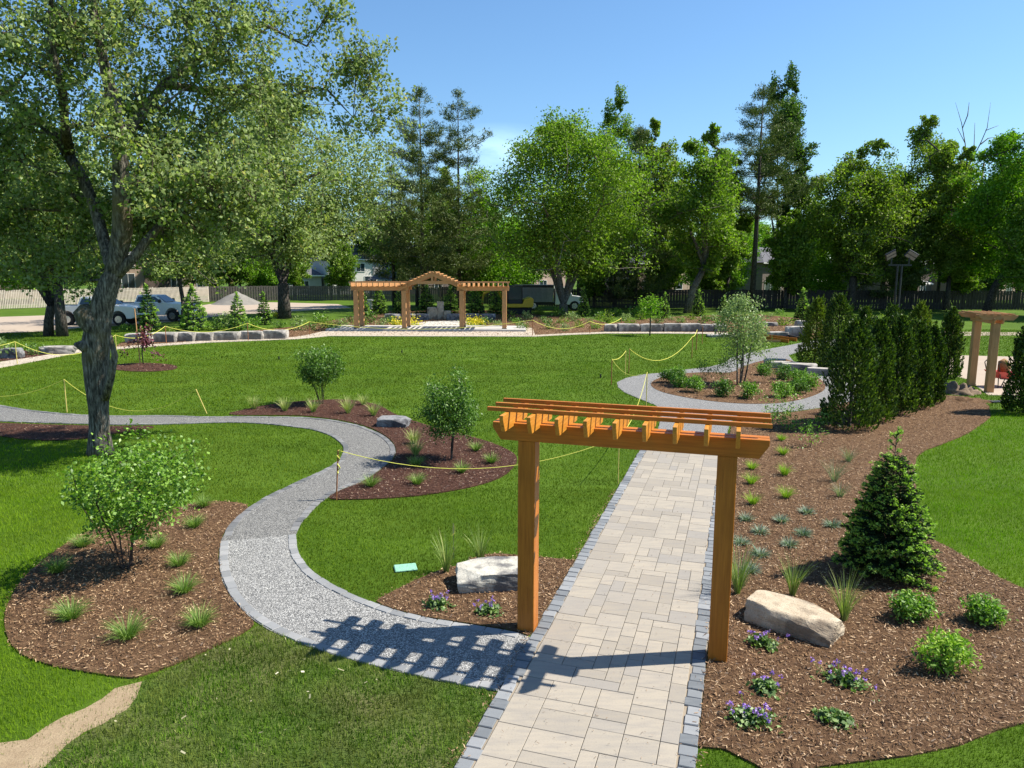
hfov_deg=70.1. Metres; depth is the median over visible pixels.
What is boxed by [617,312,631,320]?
garden shrub
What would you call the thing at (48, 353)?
rope
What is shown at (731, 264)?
maple tree
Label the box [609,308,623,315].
garden shrub
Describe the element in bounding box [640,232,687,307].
maple tree
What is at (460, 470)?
sedge clump
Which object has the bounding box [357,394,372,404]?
feather grass
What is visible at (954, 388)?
boulder
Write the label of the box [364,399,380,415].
feather grass
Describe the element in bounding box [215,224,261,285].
maple tree
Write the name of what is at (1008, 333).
gravel track
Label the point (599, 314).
garden shrub
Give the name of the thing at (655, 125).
maple tree
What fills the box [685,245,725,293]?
maple tree
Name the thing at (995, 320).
garden arbor
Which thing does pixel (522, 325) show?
garden shrub
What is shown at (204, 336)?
armour stone
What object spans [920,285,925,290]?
window frame
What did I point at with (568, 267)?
maple tree
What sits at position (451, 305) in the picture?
spruce tree
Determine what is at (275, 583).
gravel path
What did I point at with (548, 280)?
house
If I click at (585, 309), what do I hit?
spruce tree
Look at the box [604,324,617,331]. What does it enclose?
armour stone
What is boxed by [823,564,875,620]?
reed grass
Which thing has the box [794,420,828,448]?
loose shrub
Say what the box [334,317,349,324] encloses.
garden shrub
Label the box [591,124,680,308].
pine tree
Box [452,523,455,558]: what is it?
marker flag
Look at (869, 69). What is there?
sky
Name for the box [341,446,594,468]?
rope
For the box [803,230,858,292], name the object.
maple tree
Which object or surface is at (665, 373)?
shrub
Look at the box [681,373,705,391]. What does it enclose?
shrub
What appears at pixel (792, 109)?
poplar tree
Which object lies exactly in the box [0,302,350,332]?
car park
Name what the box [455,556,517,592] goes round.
boulder
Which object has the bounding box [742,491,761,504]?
sedge clump
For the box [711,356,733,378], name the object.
slim shrub
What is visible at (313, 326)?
garden shrub
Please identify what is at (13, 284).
maple tree
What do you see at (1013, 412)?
lawn grass
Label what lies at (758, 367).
shrub
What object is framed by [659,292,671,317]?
spruce tree
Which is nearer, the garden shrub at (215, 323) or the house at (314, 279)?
the garden shrub at (215, 323)
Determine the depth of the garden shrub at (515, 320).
54.35 m
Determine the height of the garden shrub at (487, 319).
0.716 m
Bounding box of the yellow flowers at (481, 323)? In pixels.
[472,315,488,325]
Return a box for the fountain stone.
[427,301,450,319]
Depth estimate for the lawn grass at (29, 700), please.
7.01 m
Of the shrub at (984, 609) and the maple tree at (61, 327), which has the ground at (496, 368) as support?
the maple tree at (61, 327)
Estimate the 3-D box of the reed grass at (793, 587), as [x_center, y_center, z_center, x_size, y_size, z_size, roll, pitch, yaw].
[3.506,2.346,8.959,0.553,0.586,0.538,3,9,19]
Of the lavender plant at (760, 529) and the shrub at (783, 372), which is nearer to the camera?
the lavender plant at (760, 529)
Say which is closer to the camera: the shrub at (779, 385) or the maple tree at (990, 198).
the shrub at (779, 385)
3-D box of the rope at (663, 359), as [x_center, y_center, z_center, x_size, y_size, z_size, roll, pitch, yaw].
[6.408,-1.406,30.932,0.021,0.782,6.296,7,11,35]
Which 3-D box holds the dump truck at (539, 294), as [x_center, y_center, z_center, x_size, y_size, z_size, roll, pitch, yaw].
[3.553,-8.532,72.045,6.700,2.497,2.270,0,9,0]
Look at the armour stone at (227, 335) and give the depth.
40.87 m
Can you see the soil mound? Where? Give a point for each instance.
(965, 399)
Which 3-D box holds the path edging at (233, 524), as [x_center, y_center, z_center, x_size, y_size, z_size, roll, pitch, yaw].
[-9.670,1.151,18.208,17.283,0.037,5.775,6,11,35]
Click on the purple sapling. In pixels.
(145, 341)
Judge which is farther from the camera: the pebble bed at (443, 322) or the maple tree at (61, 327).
the pebble bed at (443, 322)
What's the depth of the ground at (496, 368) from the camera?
15.56 m
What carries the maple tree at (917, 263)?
on the ground at (496, 368)
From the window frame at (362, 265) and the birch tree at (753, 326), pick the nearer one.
the birch tree at (753, 326)
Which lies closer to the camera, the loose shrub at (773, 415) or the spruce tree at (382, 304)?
the loose shrub at (773, 415)
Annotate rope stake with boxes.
[63,379,67,412]
[336,448,341,499]
[618,448,618,479]
[646,372,647,405]
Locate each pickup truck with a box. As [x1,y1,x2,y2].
[54,296,149,325]
[123,294,197,320]
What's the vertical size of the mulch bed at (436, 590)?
0.040 m
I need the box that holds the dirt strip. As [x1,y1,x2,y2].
[0,681,141,767]
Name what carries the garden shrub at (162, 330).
on the ground at (496, 368)
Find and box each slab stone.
[706,334,732,336]
[758,322,777,325]
[763,358,785,363]
[767,331,789,336]
[771,361,798,367]
[782,363,816,371]
[785,326,804,336]
[794,320,811,328]
[807,367,840,375]
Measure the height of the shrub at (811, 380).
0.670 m
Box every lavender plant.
[733,533,751,545]
[735,511,754,521]
[741,560,762,574]
[748,523,769,535]
[749,546,771,557]
[772,513,790,523]
[777,535,800,547]
[793,524,815,537]
[798,503,817,515]
[823,518,841,529]
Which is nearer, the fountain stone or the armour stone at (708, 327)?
the armour stone at (708, 327)
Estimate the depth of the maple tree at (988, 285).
80.48 m
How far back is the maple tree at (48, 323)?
41.10 m
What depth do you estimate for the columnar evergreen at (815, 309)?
30.87 m
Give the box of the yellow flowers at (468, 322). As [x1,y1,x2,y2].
[458,314,478,325]
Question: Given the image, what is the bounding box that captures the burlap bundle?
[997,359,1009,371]
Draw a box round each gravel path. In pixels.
[0,406,395,540]
[219,535,529,691]
[617,339,855,432]
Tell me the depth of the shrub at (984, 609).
8.28 m
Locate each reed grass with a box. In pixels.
[430,528,459,572]
[462,523,497,557]
[711,537,767,593]
[778,551,814,595]
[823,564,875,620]
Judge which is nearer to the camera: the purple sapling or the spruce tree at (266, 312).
the purple sapling
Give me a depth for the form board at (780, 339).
41.20 m
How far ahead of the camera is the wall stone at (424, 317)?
57.57 m
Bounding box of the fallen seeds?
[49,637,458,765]
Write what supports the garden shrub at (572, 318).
on the mulch bed at (537, 332)
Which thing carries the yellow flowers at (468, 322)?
on the mulch bed at (537, 332)
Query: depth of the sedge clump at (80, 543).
10.53 m
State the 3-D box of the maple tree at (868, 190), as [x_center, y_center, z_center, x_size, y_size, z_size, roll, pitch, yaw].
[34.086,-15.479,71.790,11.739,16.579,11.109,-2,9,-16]
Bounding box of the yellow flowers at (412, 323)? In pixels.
[410,315,425,324]
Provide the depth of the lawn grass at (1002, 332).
38.15 m
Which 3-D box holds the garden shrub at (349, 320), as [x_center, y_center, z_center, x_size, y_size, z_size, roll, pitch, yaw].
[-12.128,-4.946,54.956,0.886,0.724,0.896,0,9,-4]
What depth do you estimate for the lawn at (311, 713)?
6.54 m
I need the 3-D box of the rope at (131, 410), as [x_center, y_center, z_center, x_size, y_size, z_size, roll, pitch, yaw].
[-10.604,0.320,20.310,3.698,0.890,0.013,0,9,1]
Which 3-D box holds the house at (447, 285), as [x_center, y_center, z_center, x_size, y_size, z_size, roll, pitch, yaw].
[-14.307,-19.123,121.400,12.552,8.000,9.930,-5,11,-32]
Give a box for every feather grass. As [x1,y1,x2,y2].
[245,395,261,408]
[274,395,294,410]
[304,397,323,411]
[338,394,359,412]
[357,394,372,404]
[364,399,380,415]
[403,428,425,443]
[405,439,428,454]
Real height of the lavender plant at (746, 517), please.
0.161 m
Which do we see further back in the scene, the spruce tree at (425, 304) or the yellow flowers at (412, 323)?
the spruce tree at (425, 304)
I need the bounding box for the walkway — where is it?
[473,451,716,767]
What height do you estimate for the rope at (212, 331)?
0.448 m
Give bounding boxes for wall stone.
[384,314,400,319]
[401,314,415,319]
[416,314,428,319]
[446,314,458,319]
[466,313,478,319]
[480,314,495,319]
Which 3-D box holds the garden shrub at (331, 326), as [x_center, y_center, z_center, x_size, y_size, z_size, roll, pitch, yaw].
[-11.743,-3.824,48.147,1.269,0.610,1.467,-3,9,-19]
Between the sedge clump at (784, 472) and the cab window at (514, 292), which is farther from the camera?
the cab window at (514, 292)
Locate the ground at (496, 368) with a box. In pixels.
[0,274,1023,767]
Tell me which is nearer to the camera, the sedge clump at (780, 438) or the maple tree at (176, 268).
the sedge clump at (780, 438)
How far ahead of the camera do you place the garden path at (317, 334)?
44.57 m
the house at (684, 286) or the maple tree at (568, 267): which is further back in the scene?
the house at (684, 286)
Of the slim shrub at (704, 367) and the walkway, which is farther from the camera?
the slim shrub at (704, 367)
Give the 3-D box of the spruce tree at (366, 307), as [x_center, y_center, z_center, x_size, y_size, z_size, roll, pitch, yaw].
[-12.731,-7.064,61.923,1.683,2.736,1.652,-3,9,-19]
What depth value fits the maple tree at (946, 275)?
87.29 m
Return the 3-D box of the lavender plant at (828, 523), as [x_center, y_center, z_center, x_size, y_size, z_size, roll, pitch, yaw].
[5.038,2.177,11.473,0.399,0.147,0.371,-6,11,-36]
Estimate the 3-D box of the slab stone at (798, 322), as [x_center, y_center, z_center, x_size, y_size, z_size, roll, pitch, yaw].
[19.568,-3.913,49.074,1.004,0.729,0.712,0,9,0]
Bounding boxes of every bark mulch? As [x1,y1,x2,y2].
[0,350,52,359]
[0,422,152,439]
[117,362,175,370]
[607,314,818,336]
[650,360,823,402]
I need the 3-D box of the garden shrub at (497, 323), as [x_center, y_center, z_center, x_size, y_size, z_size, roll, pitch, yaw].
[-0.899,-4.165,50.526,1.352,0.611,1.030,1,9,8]
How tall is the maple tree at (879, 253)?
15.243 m
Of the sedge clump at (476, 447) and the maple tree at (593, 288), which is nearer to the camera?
the sedge clump at (476, 447)
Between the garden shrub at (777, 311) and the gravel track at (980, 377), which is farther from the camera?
the garden shrub at (777, 311)
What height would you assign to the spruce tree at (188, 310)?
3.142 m
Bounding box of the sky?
[0,0,1023,261]
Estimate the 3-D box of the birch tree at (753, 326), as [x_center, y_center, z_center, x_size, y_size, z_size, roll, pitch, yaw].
[8.030,-1.570,25.419,2.069,3.344,2.267,-7,12,-39]
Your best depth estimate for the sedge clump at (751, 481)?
13.74 m
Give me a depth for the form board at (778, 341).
40.82 m
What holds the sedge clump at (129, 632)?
on the mulch bed at (125, 603)
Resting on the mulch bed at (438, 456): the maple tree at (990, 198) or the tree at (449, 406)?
the tree at (449, 406)
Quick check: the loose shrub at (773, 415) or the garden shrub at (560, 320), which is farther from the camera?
the garden shrub at (560, 320)
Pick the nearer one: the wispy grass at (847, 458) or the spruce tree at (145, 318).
the wispy grass at (847, 458)
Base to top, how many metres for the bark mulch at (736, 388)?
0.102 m
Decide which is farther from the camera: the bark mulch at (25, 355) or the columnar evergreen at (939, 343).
the bark mulch at (25, 355)
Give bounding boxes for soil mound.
[946,396,991,402]
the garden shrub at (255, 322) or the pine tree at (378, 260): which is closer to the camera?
the garden shrub at (255, 322)
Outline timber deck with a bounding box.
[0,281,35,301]
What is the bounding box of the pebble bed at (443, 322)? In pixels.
[416,321,479,325]
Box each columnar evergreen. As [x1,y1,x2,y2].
[794,294,833,363]
[815,292,856,368]
[815,315,886,430]
[852,314,900,422]
[855,304,877,351]
[878,309,921,414]
[882,302,904,356]
[897,316,938,409]
[908,299,934,346]
[926,320,948,403]
[939,303,965,377]
[1000,326,1023,412]
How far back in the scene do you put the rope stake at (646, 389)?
21.67 m
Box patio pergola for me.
[326,271,525,331]
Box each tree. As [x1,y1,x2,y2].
[0,0,423,455]
[0,109,145,335]
[0,164,103,336]
[0,250,51,302]
[129,202,243,323]
[130,235,191,296]
[137,283,160,331]
[147,88,416,318]
[178,283,210,330]
[200,238,242,294]
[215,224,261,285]
[226,292,250,329]
[229,242,306,292]
[256,291,273,324]
[271,258,311,287]
[306,198,351,258]
[321,233,360,292]
[341,190,394,253]
[352,290,371,315]
[359,163,415,306]
[360,83,499,309]
[368,199,449,305]
[370,290,388,314]
[392,291,401,312]
[393,89,505,307]
[411,365,484,459]
[415,284,435,313]
[419,165,472,286]
[427,194,542,301]
[442,285,458,313]
[444,104,677,315]
[466,285,483,313]
[472,196,501,251]
[485,291,501,314]
[490,216,545,285]
[555,212,587,288]
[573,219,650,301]
[576,263,611,307]
[576,286,590,316]
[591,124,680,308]
[594,81,636,297]
[618,117,690,296]
[634,292,667,335]
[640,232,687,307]
[648,122,748,313]
[654,162,695,242]
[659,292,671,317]
[678,222,700,288]
[678,231,764,289]
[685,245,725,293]
[690,289,706,315]
[704,291,775,384]
[713,159,753,306]
[717,294,729,317]
[720,81,826,309]
[738,214,785,247]
[748,60,820,299]
[759,209,824,308]
[760,172,829,293]
[791,138,948,310]
[791,287,809,319]
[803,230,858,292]
[830,426,946,592]
[838,194,936,299]
[846,180,893,298]
[872,114,967,298]
[881,234,928,308]
[908,145,1004,309]
[920,139,972,300]
[924,225,1006,303]
[937,228,996,302]
[942,128,1023,310]
[955,102,998,303]
[977,208,1021,301]
[987,188,1023,292]
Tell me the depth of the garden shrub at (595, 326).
49.40 m
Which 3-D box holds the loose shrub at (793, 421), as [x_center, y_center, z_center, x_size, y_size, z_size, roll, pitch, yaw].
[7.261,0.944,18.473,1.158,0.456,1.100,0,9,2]
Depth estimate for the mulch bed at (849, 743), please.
7.99 m
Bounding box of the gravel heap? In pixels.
[211,291,260,304]
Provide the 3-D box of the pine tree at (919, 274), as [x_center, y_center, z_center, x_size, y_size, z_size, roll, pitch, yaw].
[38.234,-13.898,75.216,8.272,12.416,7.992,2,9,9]
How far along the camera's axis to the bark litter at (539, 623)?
7.31 m
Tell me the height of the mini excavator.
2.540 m
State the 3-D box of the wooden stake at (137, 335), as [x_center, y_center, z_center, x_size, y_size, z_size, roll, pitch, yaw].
[-15.644,-1.978,30.497,0.102,2.351,0.042,0,9,0]
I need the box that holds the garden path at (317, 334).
[0,328,733,367]
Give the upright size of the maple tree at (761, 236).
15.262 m
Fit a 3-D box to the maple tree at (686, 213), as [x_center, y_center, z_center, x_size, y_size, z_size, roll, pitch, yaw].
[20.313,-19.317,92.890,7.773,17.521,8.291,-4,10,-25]
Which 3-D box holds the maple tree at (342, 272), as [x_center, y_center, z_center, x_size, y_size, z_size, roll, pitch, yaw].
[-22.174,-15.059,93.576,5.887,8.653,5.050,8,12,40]
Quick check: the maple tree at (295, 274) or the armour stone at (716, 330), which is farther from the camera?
the maple tree at (295, 274)
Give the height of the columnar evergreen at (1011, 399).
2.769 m
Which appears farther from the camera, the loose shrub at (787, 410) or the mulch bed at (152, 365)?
the mulch bed at (152, 365)
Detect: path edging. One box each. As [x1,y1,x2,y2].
[0,405,394,530]
[0,420,348,535]
[219,540,499,690]
[288,534,518,637]
[454,450,646,767]
[677,486,715,767]
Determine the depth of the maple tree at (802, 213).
89.50 m
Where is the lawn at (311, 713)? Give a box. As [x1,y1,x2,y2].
[45,626,495,767]
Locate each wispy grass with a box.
[708,539,767,588]
[820,453,853,481]
[830,482,851,496]
[837,446,857,461]
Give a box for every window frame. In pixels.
[121,273,135,289]
[171,276,182,288]
[356,263,364,271]
[364,276,374,280]
[539,280,546,284]
[764,282,772,289]
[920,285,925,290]
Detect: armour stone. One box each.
[124,333,153,342]
[152,332,178,341]
[177,332,196,340]
[195,332,213,340]
[213,331,240,339]
[240,331,263,339]
[263,330,288,338]
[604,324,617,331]
[617,323,639,331]
[640,323,663,331]
[663,323,680,331]
[680,323,700,331]
[701,324,713,331]
[713,324,726,331]
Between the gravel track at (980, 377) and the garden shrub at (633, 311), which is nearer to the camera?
the gravel track at (980, 377)
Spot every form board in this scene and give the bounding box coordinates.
[759,335,788,342]
[761,334,796,341]
[762,340,779,342]
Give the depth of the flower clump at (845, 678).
7.10 m
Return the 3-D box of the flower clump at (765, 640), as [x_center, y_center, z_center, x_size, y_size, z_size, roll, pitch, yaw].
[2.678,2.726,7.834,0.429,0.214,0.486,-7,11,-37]
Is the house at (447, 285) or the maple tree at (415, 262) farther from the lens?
the house at (447, 285)
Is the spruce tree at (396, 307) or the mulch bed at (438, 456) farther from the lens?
the spruce tree at (396, 307)
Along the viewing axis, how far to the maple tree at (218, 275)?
93.77 m
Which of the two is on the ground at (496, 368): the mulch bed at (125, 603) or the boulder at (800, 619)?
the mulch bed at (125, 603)
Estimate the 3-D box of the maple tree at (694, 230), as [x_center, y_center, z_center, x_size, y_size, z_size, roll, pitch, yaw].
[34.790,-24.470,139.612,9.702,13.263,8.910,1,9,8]
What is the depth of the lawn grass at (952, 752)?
6.08 m
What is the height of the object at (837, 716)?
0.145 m
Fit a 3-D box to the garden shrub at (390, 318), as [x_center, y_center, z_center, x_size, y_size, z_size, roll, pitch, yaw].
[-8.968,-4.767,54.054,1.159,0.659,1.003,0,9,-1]
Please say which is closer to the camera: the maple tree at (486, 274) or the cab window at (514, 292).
the cab window at (514, 292)
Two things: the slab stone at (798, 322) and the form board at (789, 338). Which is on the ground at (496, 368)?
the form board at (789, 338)
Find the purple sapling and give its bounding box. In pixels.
[120,323,166,363]
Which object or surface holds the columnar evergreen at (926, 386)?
on the mulch bed at (849, 743)
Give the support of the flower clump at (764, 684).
on the mulch bed at (849, 743)
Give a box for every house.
[0,287,41,298]
[117,239,214,296]
[276,268,324,294]
[310,244,390,294]
[396,264,452,293]
[472,248,564,294]
[604,251,689,294]
[725,247,809,298]
[828,260,932,298]
[931,269,1022,299]
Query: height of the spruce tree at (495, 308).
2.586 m
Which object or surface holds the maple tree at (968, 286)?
on the ground at (496, 368)
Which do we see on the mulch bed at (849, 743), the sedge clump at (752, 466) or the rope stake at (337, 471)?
the sedge clump at (752, 466)
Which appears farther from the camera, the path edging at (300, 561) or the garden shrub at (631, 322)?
the garden shrub at (631, 322)
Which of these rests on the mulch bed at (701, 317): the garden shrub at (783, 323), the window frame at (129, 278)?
the garden shrub at (783, 323)
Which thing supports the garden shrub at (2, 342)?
on the mulch bed at (27, 355)
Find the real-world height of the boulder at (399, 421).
0.257 m
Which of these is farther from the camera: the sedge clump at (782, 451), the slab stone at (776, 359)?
the slab stone at (776, 359)
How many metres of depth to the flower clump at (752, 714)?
6.49 m
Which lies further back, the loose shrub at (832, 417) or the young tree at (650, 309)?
the young tree at (650, 309)
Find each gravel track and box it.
[950,355,1019,394]
[963,332,1020,335]
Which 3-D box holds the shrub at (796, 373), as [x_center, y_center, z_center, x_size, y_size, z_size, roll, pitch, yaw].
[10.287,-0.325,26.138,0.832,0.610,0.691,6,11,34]
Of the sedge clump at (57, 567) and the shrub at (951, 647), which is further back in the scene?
the sedge clump at (57, 567)
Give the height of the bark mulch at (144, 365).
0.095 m
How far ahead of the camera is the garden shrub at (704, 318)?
54.83 m
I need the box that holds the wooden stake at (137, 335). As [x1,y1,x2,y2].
[134,308,140,363]
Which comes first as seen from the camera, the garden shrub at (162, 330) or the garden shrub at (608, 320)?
the garden shrub at (162, 330)
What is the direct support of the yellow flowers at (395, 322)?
on the mulch bed at (537, 332)
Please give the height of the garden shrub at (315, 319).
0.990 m
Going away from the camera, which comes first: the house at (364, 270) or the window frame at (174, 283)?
the window frame at (174, 283)
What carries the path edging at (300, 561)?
on the ground at (496, 368)
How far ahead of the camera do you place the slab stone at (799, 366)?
28.48 m
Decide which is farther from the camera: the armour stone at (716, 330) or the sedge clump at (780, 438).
the armour stone at (716, 330)
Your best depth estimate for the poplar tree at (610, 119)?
86.98 m
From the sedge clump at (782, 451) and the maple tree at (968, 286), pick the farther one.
the maple tree at (968, 286)
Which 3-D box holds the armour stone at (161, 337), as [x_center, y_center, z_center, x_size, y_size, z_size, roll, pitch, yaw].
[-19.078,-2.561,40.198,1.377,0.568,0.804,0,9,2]
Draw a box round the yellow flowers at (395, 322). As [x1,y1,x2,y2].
[387,316,401,324]
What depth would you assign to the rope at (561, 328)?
45.09 m
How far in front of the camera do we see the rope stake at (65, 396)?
20.35 m
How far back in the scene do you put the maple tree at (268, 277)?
95.75 m
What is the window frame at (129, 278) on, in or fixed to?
in the house at (133, 278)
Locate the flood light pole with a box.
[885,249,918,306]
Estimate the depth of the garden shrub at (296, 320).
47.71 m
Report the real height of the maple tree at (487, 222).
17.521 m
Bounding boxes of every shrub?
[0,336,23,358]
[22,341,43,354]
[52,418,216,568]
[120,323,134,330]
[156,325,175,331]
[206,315,230,330]
[214,311,232,326]
[246,315,261,327]
[272,320,285,327]
[288,343,354,403]
[289,314,308,329]
[303,322,321,329]
[311,311,328,322]
[319,317,334,327]
[325,321,342,329]
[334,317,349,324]
[344,314,353,322]
[364,310,377,322]
[375,318,388,324]
[383,315,396,322]
[480,316,492,324]
[492,320,501,325]
[500,307,517,318]
[509,317,521,322]
[516,320,530,329]
[520,310,534,319]
[532,305,544,314]
[542,318,557,329]
[550,306,564,315]
[555,315,570,322]
[559,322,571,330]
[561,311,582,321]
[572,319,584,327]
[589,308,599,315]
[589,323,601,328]
[593,309,615,322]
[594,310,604,317]
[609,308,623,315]
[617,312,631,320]
[625,306,639,316]
[625,318,638,323]
[633,311,652,319]
[651,316,665,323]
[657,368,677,382]
[669,365,685,375]
[669,371,691,387]
[674,316,686,322]
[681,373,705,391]
[686,312,696,319]
[693,355,715,383]
[694,315,711,323]
[710,375,735,396]
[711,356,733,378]
[738,381,764,397]
[754,363,771,374]
[758,383,806,417]
[760,352,781,381]
[761,404,791,429]
[769,379,794,397]
[775,308,784,314]
[775,315,796,325]
[776,363,792,379]
[777,412,824,432]
[787,368,810,380]
[788,376,811,393]
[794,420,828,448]
[798,371,821,389]
[811,408,837,427]
[886,587,944,623]
[911,624,982,678]
[958,591,1018,627]
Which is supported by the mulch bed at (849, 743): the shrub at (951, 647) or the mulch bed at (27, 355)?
the shrub at (951, 647)
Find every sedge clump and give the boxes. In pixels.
[36,551,74,572]
[46,594,93,620]
[65,531,100,547]
[102,607,157,640]
[139,530,168,548]
[163,570,202,593]
[164,548,196,566]
[179,512,206,527]
[179,600,222,628]
[192,494,215,507]
[359,474,384,486]
[405,456,425,465]
[407,472,431,484]
[453,459,472,472]
[467,439,483,450]
[479,451,500,463]
[741,470,760,483]
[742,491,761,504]
[745,458,759,469]
[773,485,795,497]
[775,445,792,454]
[776,433,789,440]
[778,462,797,475]
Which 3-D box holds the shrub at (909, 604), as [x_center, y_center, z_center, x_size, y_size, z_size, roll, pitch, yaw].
[4.625,2.546,8.454,0.594,0.388,0.639,-1,9,-7]
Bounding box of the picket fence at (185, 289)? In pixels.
[0,286,208,308]
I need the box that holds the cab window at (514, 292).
[509,287,520,298]
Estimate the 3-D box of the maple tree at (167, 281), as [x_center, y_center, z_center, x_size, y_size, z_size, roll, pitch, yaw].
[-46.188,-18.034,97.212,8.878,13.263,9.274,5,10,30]
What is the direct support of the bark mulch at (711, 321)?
on the mulch bed at (701, 317)
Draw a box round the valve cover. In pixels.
[394,563,417,572]
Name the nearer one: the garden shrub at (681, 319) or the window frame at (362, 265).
the garden shrub at (681, 319)
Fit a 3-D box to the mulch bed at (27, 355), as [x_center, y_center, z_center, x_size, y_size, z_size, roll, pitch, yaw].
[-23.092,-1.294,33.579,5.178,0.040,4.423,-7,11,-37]
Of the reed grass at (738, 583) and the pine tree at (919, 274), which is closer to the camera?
the reed grass at (738, 583)
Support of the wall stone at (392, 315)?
on the ground at (496, 368)
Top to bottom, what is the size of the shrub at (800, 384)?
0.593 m
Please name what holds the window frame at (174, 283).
in the house at (133, 278)
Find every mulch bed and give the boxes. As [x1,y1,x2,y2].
[0,350,47,360]
[0,423,153,440]
[4,501,253,678]
[116,363,177,371]
[117,310,607,346]
[229,399,516,499]
[376,553,573,635]
[615,314,822,339]
[651,359,824,403]
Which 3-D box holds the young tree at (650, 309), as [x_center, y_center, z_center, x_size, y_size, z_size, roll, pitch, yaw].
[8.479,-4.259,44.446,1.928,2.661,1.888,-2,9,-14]
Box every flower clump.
[422,590,455,611]
[473,595,503,618]
[724,691,786,733]
[743,629,789,653]
[744,670,787,699]
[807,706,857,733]
[810,657,880,700]
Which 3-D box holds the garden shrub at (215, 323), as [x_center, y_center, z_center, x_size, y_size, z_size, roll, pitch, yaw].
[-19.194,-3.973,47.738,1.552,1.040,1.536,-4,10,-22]
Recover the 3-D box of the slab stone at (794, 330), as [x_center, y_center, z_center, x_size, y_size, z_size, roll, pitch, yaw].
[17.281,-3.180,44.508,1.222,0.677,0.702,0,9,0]
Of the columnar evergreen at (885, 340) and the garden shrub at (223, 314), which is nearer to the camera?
the columnar evergreen at (885, 340)
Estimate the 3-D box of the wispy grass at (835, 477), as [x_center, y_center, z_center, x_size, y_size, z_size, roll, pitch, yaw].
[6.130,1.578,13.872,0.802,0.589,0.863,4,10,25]
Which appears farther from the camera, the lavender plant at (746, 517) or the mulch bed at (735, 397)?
the mulch bed at (735, 397)
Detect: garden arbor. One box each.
[487,398,771,661]
[958,310,1017,392]
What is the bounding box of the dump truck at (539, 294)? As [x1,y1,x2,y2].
[514,284,582,310]
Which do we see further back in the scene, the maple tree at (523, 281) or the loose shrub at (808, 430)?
the maple tree at (523, 281)
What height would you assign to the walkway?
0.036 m
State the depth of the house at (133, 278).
103.33 m
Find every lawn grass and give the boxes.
[0,327,1021,361]
[0,358,1001,413]
[0,412,986,488]
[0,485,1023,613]
[0,612,122,740]
[1,613,1023,767]
[994,406,1023,415]
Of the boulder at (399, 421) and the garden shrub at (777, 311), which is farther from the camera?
the garden shrub at (777, 311)
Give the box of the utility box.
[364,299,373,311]
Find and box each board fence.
[208,285,440,302]
[440,286,1023,309]
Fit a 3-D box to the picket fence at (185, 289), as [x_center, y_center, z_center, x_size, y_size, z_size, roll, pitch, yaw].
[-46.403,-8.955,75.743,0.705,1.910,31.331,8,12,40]
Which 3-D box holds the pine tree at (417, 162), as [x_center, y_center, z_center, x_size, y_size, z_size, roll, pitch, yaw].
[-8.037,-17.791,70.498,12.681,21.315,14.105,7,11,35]
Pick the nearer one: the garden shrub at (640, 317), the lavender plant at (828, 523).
the lavender plant at (828, 523)
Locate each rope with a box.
[0,380,61,396]
[16,335,114,354]
[64,379,195,410]
[166,323,246,331]
[309,320,530,328]
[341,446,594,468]
[533,320,589,328]
[630,336,692,360]
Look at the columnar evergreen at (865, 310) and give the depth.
30.22 m
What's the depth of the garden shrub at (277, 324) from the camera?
49.93 m
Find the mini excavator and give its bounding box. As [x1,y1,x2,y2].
[479,285,533,313]
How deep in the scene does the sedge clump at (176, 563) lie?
9.88 m
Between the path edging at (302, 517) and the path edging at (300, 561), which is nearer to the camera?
the path edging at (300, 561)
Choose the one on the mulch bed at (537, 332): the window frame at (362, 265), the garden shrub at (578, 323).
the garden shrub at (578, 323)
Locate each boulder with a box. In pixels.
[0,347,24,358]
[38,345,76,353]
[376,415,411,427]
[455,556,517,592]
[744,590,844,647]
[944,381,980,395]
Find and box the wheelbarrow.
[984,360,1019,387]
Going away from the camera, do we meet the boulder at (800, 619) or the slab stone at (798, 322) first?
the boulder at (800, 619)
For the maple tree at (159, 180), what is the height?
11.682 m
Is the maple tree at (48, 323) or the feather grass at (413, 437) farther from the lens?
the maple tree at (48, 323)
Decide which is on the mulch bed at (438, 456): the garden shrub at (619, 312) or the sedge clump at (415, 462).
the sedge clump at (415, 462)
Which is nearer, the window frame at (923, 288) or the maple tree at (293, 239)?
the maple tree at (293, 239)
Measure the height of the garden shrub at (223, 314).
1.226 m

